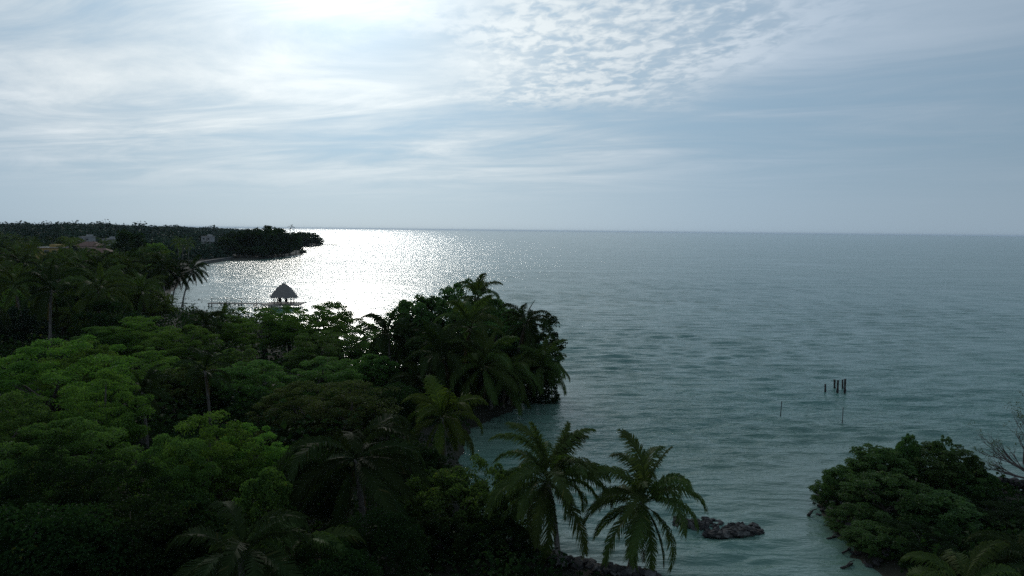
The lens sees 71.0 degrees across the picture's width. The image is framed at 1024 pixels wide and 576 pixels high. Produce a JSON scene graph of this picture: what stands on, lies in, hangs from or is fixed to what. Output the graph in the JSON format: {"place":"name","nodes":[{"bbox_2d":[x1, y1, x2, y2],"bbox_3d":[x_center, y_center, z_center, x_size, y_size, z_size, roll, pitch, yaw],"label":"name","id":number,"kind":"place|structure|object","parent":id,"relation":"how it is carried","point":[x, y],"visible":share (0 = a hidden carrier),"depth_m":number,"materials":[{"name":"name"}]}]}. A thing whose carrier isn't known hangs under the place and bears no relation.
{"place":"outdoors","nodes":[
{"label":"outdoors","id":0,"kind":"place"},
{"bbox_2d":[270,283,297,304],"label":"thatched shelter","id":1,"kind":"object","parent":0,"point":[284,290],"visible":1,"depth_m":161.38,"materials":[{"name":"grey wood"}]},
{"bbox_2d":[0,243,1023,575],"bbox_3d":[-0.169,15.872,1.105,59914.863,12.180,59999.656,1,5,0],"label":"ground","id":2,"kind":"structure","parent":0,"point":[882,569],"depth_m":53.91,"materials":[{"name":"soil"}]},
{"bbox_2d":[0,266,42,323],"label":"coconut palm","id":3,"kind":"object","parent":2,"relation":"on","point":[23,289],"visible":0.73,"depth_m":100.89,"materials":[{"name":"green plant"}]},
{"bbox_2d":[0,389,58,498],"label":"tree","id":4,"kind":"object","parent":2,"relation":"on","point":[39,413],"visible":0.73,"depth_m":43.36,"materials":[{"name":"green plant"}]},
{"bbox_2d":[11,258,86,354],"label":"coconut palm","id":5,"kind":"object","parent":2,"relation":"on","point":[44,300],"visible":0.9,"depth_m":91.16,"materials":[{"name":"green plant"}]},
{"bbox_2d":[0,501,102,575],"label":"tree","id":6,"kind":"object","parent":2,"relation":"on","point":[12,519],"visible":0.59,"depth_m":27.38,"materials":[{"name":"green plant"}]},
{"bbox_2d":[0,444,112,559],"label":"tree","id":7,"kind":"object","parent":2,"relation":"on","point":[37,466],"visible":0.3,"depth_m":33.37,"materials":[{"name":"green plant"}]},
{"bbox_2d":[35,306,89,339],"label":"tree","id":8,"kind":"object","parent":2,"relation":"on","point":[61,314],"visible":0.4,"depth_m":102.30,"materials":[{"name":"green plant"}]},
{"bbox_2d":[0,334,135,438],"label":"tree","id":9,"kind":"object","parent":2,"relation":"on","point":[17,381],"visible":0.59,"depth_m":54.11,"materials":[{"name":"green plant"}]},
{"bbox_2d":[0,416,143,506],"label":"tree","id":10,"kind":"object","parent":2,"relation":"on","point":[75,447],"visible":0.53,"depth_m":40.83,"materials":[{"name":"green plant"}]},
{"bbox_2d":[0,501,163,575],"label":"tree","id":11,"kind":"object","parent":2,"relation":"on","point":[89,524],"visible":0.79,"depth_m":27.31,"materials":[{"name":"green plant"}]},
{"bbox_2d":[33,339,132,414],"bbox_3d":[-38.059,8.191,63.390,8.203,7.486,7.912,4,6,37],"label":"tree","id":12,"kind":"object","parent":2,"relation":"on","point":[65,363],"visible":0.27,"depth_m":61.89,"materials":[{"name":"green plant"}]},
{"bbox_2d":[70,251,119,290],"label":"coconut palm","id":13,"kind":"object","parent":2,"relation":"on","point":[91,262],"visible":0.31,"depth_m":125.21,"materials":[{"name":"green plant"}]},
{"bbox_2d":[58,262,136,325],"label":"coconut palm","id":14,"kind":"object","parent":2,"relation":"on","point":[103,292],"visible":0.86,"depth_m":90.41,"materials":[{"name":"green plant"}]},
{"bbox_2d":[62,326,138,360],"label":"tree","id":15,"kind":"object","parent":2,"relation":"on","point":[115,340],"visible":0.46,"depth_m":80.12,"materials":[{"name":"green plant"}]},
{"bbox_2d":[66,265,135,315],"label":"coconut palm","id":16,"kind":"object","parent":2,"relation":"on","point":[121,290],"visible":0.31,"depth_m":103.62,"materials":[{"name":"green plant"}]},
{"bbox_2d":[51,368,155,474],"bbox_3d":[-27.487,9.427,47.852,6.533,7.911,6.775,0,5,-9],"label":"tree","id":17,"kind":"object","parent":2,"relation":"on","point":[125,420],"visible":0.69,"depth_m":47.74,"materials":[{"name":"green plant"}]},
{"bbox_2d":[66,299,148,340],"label":"tree","id":18,"kind":"object","parent":2,"relation":"on","point":[103,319],"visible":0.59,"depth_m":87.48,"materials":[{"name":"green plant"}]},
{"bbox_2d":[111,228,150,251],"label":"tree","id":19,"kind":"object","parent":2,"relation":"on","point":[123,237],"visible":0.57,"depth_m":297.11,"materials":[{"name":"green plant"}]},
{"bbox_2d":[93,316,181,369],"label":"tree","id":20,"kind":"object","parent":2,"relation":"on","point":[137,324],"visible":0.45,"depth_m":81.88,"materials":[{"name":"green plant"}]},
{"bbox_2d":[114,273,167,315],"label":"coconut palm","id":21,"kind":"object","parent":2,"relation":"on","point":[145,298],"visible":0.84,"depth_m":112.14,"materials":[{"name":"green plant"}]},
{"bbox_2d":[110,363,173,448],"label":"coconut palm","id":22,"kind":"object","parent":2,"relation":"on","point":[147,381],"visible":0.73,"depth_m":52.61,"materials":[{"name":"green plant"}]},
{"bbox_2d":[73,490,218,575],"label":"tree","id":23,"kind":"object","parent":2,"relation":"on","point":[176,559],"visible":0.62,"depth_m":29.06,"materials":[{"name":"green plant"}]},
{"bbox_2d":[104,345,190,395],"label":"tree","id":24,"kind":"object","parent":2,"relation":"on","point":[150,352],"visible":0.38,"depth_m":66.47,"materials":[{"name":"green plant"}]},
{"bbox_2d":[123,290,180,330],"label":"tree","id":25,"kind":"object","parent":2,"relation":"on","point":[167,307],"visible":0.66,"depth_m":115.27,"materials":[{"name":"green plant"}]},
{"bbox_2d":[143,255,179,299],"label":"coconut palm","id":26,"kind":"object","parent":2,"relation":"on","point":[162,264],"visible":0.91,"depth_m":148.77,"materials":[{"name":"green plant"}]},
{"bbox_2d":[141,251,182,289],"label":"coconut palm","id":27,"kind":"object","parent":2,"relation":"on","point":[157,256],"visible":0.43,"depth_m":157.93,"materials":[{"name":"green plant"}]},
{"bbox_2d":[0,219,324,262],"bbox_3d":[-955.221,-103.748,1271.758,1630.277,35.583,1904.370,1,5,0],"label":"forest","id":28,"kind":"object","parent":2,"relation":"on","point":[154,233],"visible":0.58,"depth_m":550.29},
{"bbox_2d":[128,433,221,512],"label":"tree","id":29,"kind":"object","parent":2,"relation":"on","point":[181,488],"visible":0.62,"depth_m":36.61,"materials":[{"name":"green plant"}]},
{"bbox_2d":[159,264,193,304],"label":"coconut palm","id":30,"kind":"object","parent":2,"relation":"on","point":[182,278],"visible":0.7,"depth_m":159.29,"materials":[{"name":"green plant"}]},
{"bbox_2d":[140,324,224,364],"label":"tree","id":31,"kind":"object","parent":2,"relation":"on","point":[187,352],"visible":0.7,"depth_m":80.41,"materials":[{"name":"green plant"}]},
{"bbox_2d":[146,361,220,419],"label":"tree","id":32,"kind":"object","parent":2,"relation":"on","point":[176,379],"visible":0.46,"depth_m":62.52,"materials":[{"name":"green plant"}]},
{"bbox_2d":[174,254,208,306],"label":"coconut palm","id":33,"kind":"object","parent":2,"relation":"on","point":[192,263],"visible":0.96,"depth_m":161.08,"materials":[{"name":"green plant"}]},
{"bbox_2d":[147,493,237,575],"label":"tree","id":34,"kind":"object","parent":2,"relation":"on","point":[200,504],"visible":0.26,"depth_m":31.19,"materials":[{"name":"green plant"}]},
{"bbox_2d":[171,344,233,425],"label":"coconut palm","id":35,"kind":"object","parent":2,"relation":"on","point":[206,359],"visible":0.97,"depth_m":58.66,"materials":[{"name":"green plant"}]},
{"bbox_2d":[180,306,226,354],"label":"coconut palm","id":36,"kind":"object","parent":2,"relation":"on","point":[206,317],"visible":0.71,"depth_m":88.61,"materials":[{"name":"green plant"}]},
{"bbox_2d":[158,409,266,512],"bbox_3d":[-16.991,10.441,40.399,5.830,7.102,6.045,-4,6,-44],"label":"tree","id":37,"kind":"object","parent":2,"relation":"on","point":[215,453],"visible":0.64,"depth_m":39.70,"materials":[{"name":"green plant"}]},
{"bbox_2d":[198,302,246,348],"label":"coconut palm","id":38,"kind":"object","parent":2,"relation":"on","point":[225,310],"visible":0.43,"depth_m":92.18,"materials":[{"name":"green plant"}]},
{"bbox_2d":[210,345,264,397],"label":"tree","id":39,"kind":"object","parent":2,"relation":"on","point":[231,354],"visible":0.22,"depth_m":68.83,"materials":[{"name":"green plant"}]},
{"bbox_2d":[163,500,324,575],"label":"coconut palm","id":40,"kind":"object","parent":2,"relation":"on","point":[225,562],"visible":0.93,"depth_m":27.23,"materials":[{"name":"green plant"}]},
{"bbox_2d":[209,359,293,411],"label":"tree","id":41,"kind":"object","parent":2,"relation":"on","point":[251,383],"visible":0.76,"depth_m":63.71,"materials":[{"name":"green plant"}]},
{"bbox_2d":[216,422,292,501],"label":"tree","id":42,"kind":"object","parent":2,"relation":"on","point":[272,455],"visible":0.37,"depth_m":42.11,"materials":[{"name":"green plant"}]},
{"bbox_2d":[217,307,296,358],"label":"tree","id":43,"kind":"object","parent":2,"relation":"on","point":[232,334],"visible":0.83,"depth_m":90.64,"materials":[{"name":"green plant"}]},
{"bbox_2d":[249,225,277,253],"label":"tree","id":44,"kind":"object","parent":2,"relation":"on","point":[264,241],"visible":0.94,"depth_m":425.06,"materials":[{"name":"green plant"}]},
{"bbox_2d":[232,466,296,567],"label":"tree","id":45,"kind":"object","parent":2,"relation":"on","point":[265,482],"visible":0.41,"depth_m":34.48,"materials":[{"name":"green plant"}]},
{"bbox_2d":[208,521,365,575],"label":"coconut palm","id":46,"kind":"object","parent":2,"relation":"on","point":[287,544],"visible":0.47,"depth_m":29.00,"materials":[{"name":"green plant"}]},
{"bbox_2d":[264,304,310,352],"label":"tree","id":47,"kind":"object","parent":2,"relation":"on","point":[286,309],"visible":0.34,"depth_m":93.56,"materials":[{"name":"green plant"}]},
{"bbox_2d":[245,380,350,441],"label":"tree","id":48,"kind":"object","parent":2,"relation":"on","point":[295,401],"visible":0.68,"depth_m":54.85,"materials":[{"name":"green plant"}]},
{"bbox_2d":[251,452,357,538],"bbox_3d":[-11.207,11.496,39.137,5.749,5.067,5.936,-1,5,-18],"label":"tree","id":49,"kind":"object","parent":2,"relation":"on","point":[332,489],"visible":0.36,"depth_m":37.85,"materials":[{"name":"green plant"}]},
{"bbox_2d":[277,304,344,351],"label":"tree","id":50,"kind":"object","parent":2,"relation":"on","point":[293,330],"visible":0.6,"depth_m":89.95,"materials":[{"name":"green plant"}]},
{"bbox_2d":[282,330,365,371],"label":"tree","id":51,"kind":"object","parent":2,"relation":"on","point":[305,348],"visible":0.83,"depth_m":79.90,"materials":[{"name":"green plant"}]},
{"bbox_2d":[284,355,363,399],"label":"tree","id":52,"kind":"object","parent":2,"relation":"on","point":[323,376],"visible":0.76,"depth_m":66.80,"materials":[{"name":"green plant"}]},
{"bbox_2d":[305,300,354,355],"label":"tree","id":53,"kind":"object","parent":2,"relation":"on","point":[338,305],"visible":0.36,"depth_m":96.19,"materials":[{"name":"green plant"}]},
{"bbox_2d":[282,535,383,575],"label":"tree","id":54,"kind":"object","parent":2,"relation":"on","point":[352,562],"visible":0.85,"depth_m":27.80,"materials":[{"name":"green plant"}]},
{"bbox_2d":[316,314,381,358],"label":"tree","id":55,"kind":"object","parent":2,"relation":"on","point":[356,327],"visible":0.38,"depth_m":90.01,"materials":[{"name":"green plant"}]},
{"bbox_2d":[299,379,404,443],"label":"tree","id":56,"kind":"object","parent":2,"relation":"on","point":[352,422],"visible":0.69,"depth_m":53.43,"materials":[{"name":"green plant"}]},
{"bbox_2d":[278,413,430,560],"bbox_3d":[-7.949,10.328,36.892,7.431,7.752,7.932,1,5,0],"label":"coconut palm","id":57,"kind":"object","parent":2,"relation":"on","point":[381,476],"visible":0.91,"depth_m":35.73,"materials":[{"name":"green plant"}]},
{"bbox_2d":[331,329,385,364],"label":"tree","id":58,"kind":"object","parent":2,"relation":"on","point":[365,351],"visible":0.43,"depth_m":82.98,"materials":[{"name":"green plant"}]},
{"bbox_2d":[345,354,399,388],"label":"tree","id":59,"kind":"object","parent":2,"relation":"on","point":[365,365],"visible":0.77,"depth_m":72.81,"materials":[{"name":"green plant"}]},
{"bbox_2d":[360,309,411,382],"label":"coconut palm","id":60,"kind":"object","parent":2,"relation":"on","point":[381,340],"visible":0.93,"depth_m":77.18,"materials":[{"name":"green plant"}]},
{"bbox_2d":[353,381,425,439],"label":"tree","id":61,"kind":"object","parent":2,"relation":"on","point":[410,405],"visible":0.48,"depth_m":55.88,"materials":[{"name":"green plant"}]},
{"bbox_2d":[384,316,424,383],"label":"tree","id":62,"kind":"object","parent":2,"relation":"on","point":[397,344],"visible":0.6,"depth_m":77.87,"materials":[{"name":"green plant"}]},
{"bbox_2d":[380,299,436,359],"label":"tree","id":63,"kind":"object","parent":2,"relation":"on","point":[403,306],"visible":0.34,"depth_m":83.58,"materials":[{"name":"green plant"}]},
{"bbox_2d":[377,438,451,505],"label":"tree","id":64,"kind":"object","parent":2,"relation":"on","point":[431,456],"visible":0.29,"depth_m":44.31,"materials":[{"name":"green plant"}]},
{"bbox_2d":[388,354,450,418],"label":"coconut palm","id":65,"kind":"object","parent":2,"relation":"on","point":[414,379],"visible":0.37,"depth_m":66.15,"materials":[{"name":"green plant"}]},
{"bbox_2d":[407,294,458,336],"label":"tree","id":66,"kind":"object","parent":2,"relation":"on","point":[429,301],"visible":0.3,"depth_m":85.97,"materials":[{"name":"green plant"}]},
{"bbox_2d":[401,336,481,390],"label":"tree","id":67,"kind":"object","parent":2,"relation":"on","point":[471,370],"visible":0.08,"depth_m":73.56,"materials":[{"name":"green plant"}]},
{"bbox_2d":[401,318,484,398],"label":"coconut palm","id":68,"kind":"object","parent":2,"relation":"on","point":[433,341],"visible":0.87,"depth_m":65.25,"materials":[{"name":"green plant"}]},
{"bbox_2d":[401,375,488,464],"bbox_3d":[-4.973,10.128,53.319,6.512,6.934,6.320,1,5,0],"label":"coconut palm","id":69,"kind":"object","parent":2,"relation":"on","point":[448,402],"visible":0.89,"depth_m":52.65,"materials":[{"name":"green plant"}]},
{"bbox_2d":[398,465,510,542],"bbox_3d":[-3.375,12.741,41.309,6.453,4.787,7.160,-2,5,-29],"label":"bush","id":70,"kind":"object","parent":2,"relation":"on","point":[453,481],"visible":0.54,"depth_m":40.45,"materials":[{"name":"green plant"}]},
{"bbox_2d":[427,278,483,336],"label":"tree","id":71,"kind":"object","parent":2,"relation":"on","point":[449,291],"visible":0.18,"depth_m":86.88,"materials":[{"name":"green plant"}]},
{"bbox_2d":[433,294,505,395],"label":"coconut palm","id":72,"kind":"object","parent":2,"relation":"on","point":[466,312],"visible":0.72,"depth_m":69.16,"materials":[{"name":"green plant"}]},
{"bbox_2d":[453,273,502,323],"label":"coconut palm","id":73,"kind":"object","parent":2,"relation":"on","point":[479,288],"visible":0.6,"depth_m":83.94,"materials":[{"name":"green plant"}]},
{"bbox_2d":[444,331,524,411],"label":"coconut palm","id":74,"kind":"object","parent":2,"relation":"on","point":[497,368],"visible":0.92,"depth_m":65.13,"materials":[{"name":"green plant"}]},
{"bbox_2d":[458,321,524,383],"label":"tree","id":75,"kind":"object","parent":2,"relation":"on","point":[498,335],"visible":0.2,"depth_m":77.62,"materials":[{"name":"green plant"}]},
{"bbox_2d":[458,453,530,542],"bbox_3d":[-1.051,12.972,41.697,4.349,6.133,5.375,-1,5,-19],"label":"bush","id":76,"kind":"object","parent":2,"relation":"on","point":[496,473],"visible":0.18,"depth_m":41.12,"materials":[{"name":"green plant"}]},
{"bbox_2d":[473,348,538,416],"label":"coconut palm","id":77,"kind":"object","parent":2,"relation":"on","point":[516,396],"visible":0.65,"depth_m":66.81,"materials":[{"name":"green plant"}]},
{"bbox_2d":[0,293,1023,575],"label":"trees","id":78,"kind":"object","parent":2,"relation":"on","point":[242,415],"visible":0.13,"depth_m":52.08,"materials":[{"name":"green plant"}]},
{"bbox_2d":[481,346,548,399],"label":"tree","id":79,"kind":"object","parent":2,"relation":"on","point":[511,352],"visible":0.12,"depth_m":73.30,"materials":[{"name":"green plant"}]},
{"bbox_2d":[500,303,552,352],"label":"coconut palm","id":80,"kind":"object","parent":2,"relation":"on","point":[527,333],"visible":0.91,"depth_m":74.25,"materials":[{"name":"green plant"}]},
{"bbox_2d":[504,312,567,377],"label":"tree","id":81,"kind":"object","parent":2,"relation":"on","point":[542,335],"visible":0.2,"depth_m":80.37,"materials":[{"name":"green plant"}]},
{"bbox_2d":[506,334,570,403],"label":"coconut palm","id":82,"kind":"object","parent":2,"relation":"on","point":[544,350],"visible":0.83,"depth_m":72.23,"materials":[{"name":"green plant"}]},
{"bbox_2d":[527,370,560,404],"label":"tree","id":83,"kind":"object","parent":2,"relation":"on","point":[556,398],"visible":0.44,"depth_m":75.09,"materials":[{"name":"green plant"}]},
{"bbox_2d":[525,344,566,391],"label":"tree","id":84,"kind":"object","parent":2,"relation":"on","point":[559,356],"visible":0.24,"depth_m":78.04,"materials":[{"name":"green plant"}]},
{"bbox_2d":[484,420,613,564],"bbox_3d":[2.000,11.059,39.056,7.161,7.488,7.640,1,5,0],"label":"coconut palm","id":85,"kind":"object","parent":2,"relation":"on","point":[563,465],"visible":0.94,"depth_m":37.91,"materials":[{"name":"green plant"}]},
{"bbox_2d":[582,428,708,573],"bbox_3d":[7.083,11.439,38.215,7.049,7.241,6.987,1,5,0],"label":"coconut palm","id":86,"kind":"object","parent":2,"relation":"on","point":[643,474],"visible":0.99,"depth_m":37.22,"materials":[{"name":"green plant"}]},
{"bbox_2d":[807,478,859,505],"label":"mangrove bush","id":87,"kind":"object","parent":2,"relation":"on","point":[813,497],"visible":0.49,"depth_m":47.46,"materials":[{"name":"green plant"}]},
{"bbox_2d":[816,464,871,503],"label":"mangrove bush","id":88,"kind":"object","parent":2,"relation":"on","point":[831,474],"visible":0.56,"depth_m":47.04,"materials":[{"name":"green plant"}]},
{"bbox_2d":[821,494,877,531],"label":"mangrove bush","id":89,"kind":"object","parent":2,"relation":"on","point":[834,513],"visible":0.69,"depth_m":43.44,"materials":[{"name":"green plant"}]},
{"bbox_2d":[813,487,891,567],"bbox_3d":[21.058,14.191,45.431,3.465,1.378,14.886,2,5,19],"label":"bush","id":90,"kind":"object","parent":2,"relation":"on","point":[876,561],"visible":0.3,"depth_m":40.34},
{"bbox_2d":[844,443,917,490],"bbox_3d":[24.487,12.167,48.047,4.745,3.202,4.675,-1,5,-24],"label":"mangrove bush","id":91,"kind":"object","parent":2,"relation":"on","point":[879,457],"visible":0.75,"depth_m":47.40,"materials":[{"name":"green plant"}]},
{"bbox_2d":[837,519,927,560],"bbox_3d":[20.924,14.134,40.373,4.705,1.680,4.240,2,5,12],"label":"mangrove bush","id":92,"kind":"object","parent":2,"relation":"on","point":[883,530],"visible":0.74,"depth_m":39.92,"materials":[{"name":"green plant"}]},
{"bbox_2d":[835,471,946,527],"bbox_3d":[23.338,12.974,44.036,6.719,3.632,5.437,-1,5,-18],"label":"mangrove bush","id":93,"kind":"object","parent":2,"relation":"on","point":[896,479],"visible":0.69,"depth_m":43.74,"materials":[{"name":"green plant"}]},
{"bbox_2d":[894,433,922,478],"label":"mangrove bush","id":94,"kind":"object","parent":2,"relation":"on","point":[909,451],"visible":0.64,"depth_m":48.59,"materials":[{"name":"green plant"}]},
{"bbox_2d":[876,518,972,575],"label":"mangrove bush","id":95,"kind":"object","parent":2,"relation":"on","point":[939,538],"visible":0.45,"depth_m":38.48,"materials":[{"name":"green plant"}]},
{"bbox_2d":[886,441,990,489],"bbox_3d":[28.562,12.125,49.188,6.538,3.088,5.782,0,5,-11],"label":"mangrove bush","id":96,"kind":"object","parent":2,"relation":"on","point":[931,474],"visible":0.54,"depth_m":47.51,"materials":[{"name":"green plant"}]},
{"bbox_2d":[890,490,989,533],"bbox_3d":[25.846,13.275,42.973,5.648,2.118,5.139,-3,6,-35],"label":"mangrove bush","id":97,"kind":"object","parent":2,"relation":"on","point":[970,511],"visible":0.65,"depth_m":42.23,"materials":[{"name":"green plant"}]},
{"bbox_2d":[925,435,958,485],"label":"mangrove bush","id":98,"kind":"object","parent":2,"relation":"on","point":[935,450],"visible":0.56,"depth_m":48.31,"materials":[{"name":"green plant"}]},
{"bbox_2d":[899,539,1020,575],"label":"coconut palm","id":99,"kind":"object","parent":2,"relation":"on","point":[961,567],"visible":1,"depth_m":32.83,"materials":[{"name":"green plant"}]},
{"bbox_2d":[924,466,1004,501],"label":"mangrove bush","id":100,"kind":"object","parent":2,"relation":"on","point":[991,484],"visible":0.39,"depth_m":46.86,"materials":[{"name":"green plant"}]},
{"bbox_2d":[960,455,986,484],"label":"mangrove bush","id":101,"kind":"object","parent":2,"relation":"on","point":[974,463],"visible":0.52,"depth_m":47.76,"materials":[{"name":"green plant"}]},
{"bbox_2d":[959,498,1023,533],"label":"mangrove bush","id":102,"kind":"object","parent":2,"relation":"on","point":[1001,507],"visible":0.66,"depth_m":41.71,"materials":[{"name":"green plant"}]},
{"bbox_2d":[964,529,1023,575],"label":"coconut palm","id":103,"kind":"object","parent":2,"relation":"on","point":[1008,540],"visible":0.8,"depth_m":34.95,"materials":[{"name":"green plant"}]},
{"bbox_2d":[966,389,1023,478],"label":"bare tree","id":104,"kind":"object","parent":2,"relation":"on","point":[1004,455],"visible":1,"depth_m":47.76,"materials":[{"name":"grey wood"}]},
{"bbox_2d":[0,0,1023,235],"label":"sky","id":105,"kind":"structure","parent":0,"point":[866,117],"materials":[{"name":"blue"}]},
{"bbox_2d":[170,227,1023,575],"bbox_3d":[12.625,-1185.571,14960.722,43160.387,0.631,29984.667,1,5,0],"label":"sea","id":106,"kind":"structure","parent":0,"point":[708,357],"depth_m":117.84,"materials":[{"name":"liquid"}]},
{"bbox_2d":[471,536,661,575],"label":"rock bank","id":107,"kind":"object","parent":106,"relation":"on","point":[611,568],"visible":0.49,"depth_m":36.50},
{"bbox_2d":[672,516,764,538],"bbox_3d":[12.522,14.519,43.729,5.501,0.680,2.929,2,5,18],"label":"rock groin","id":108,"kind":"object","parent":106,"relation":"in","point":[737,529],"visible":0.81,"depth_m":43.39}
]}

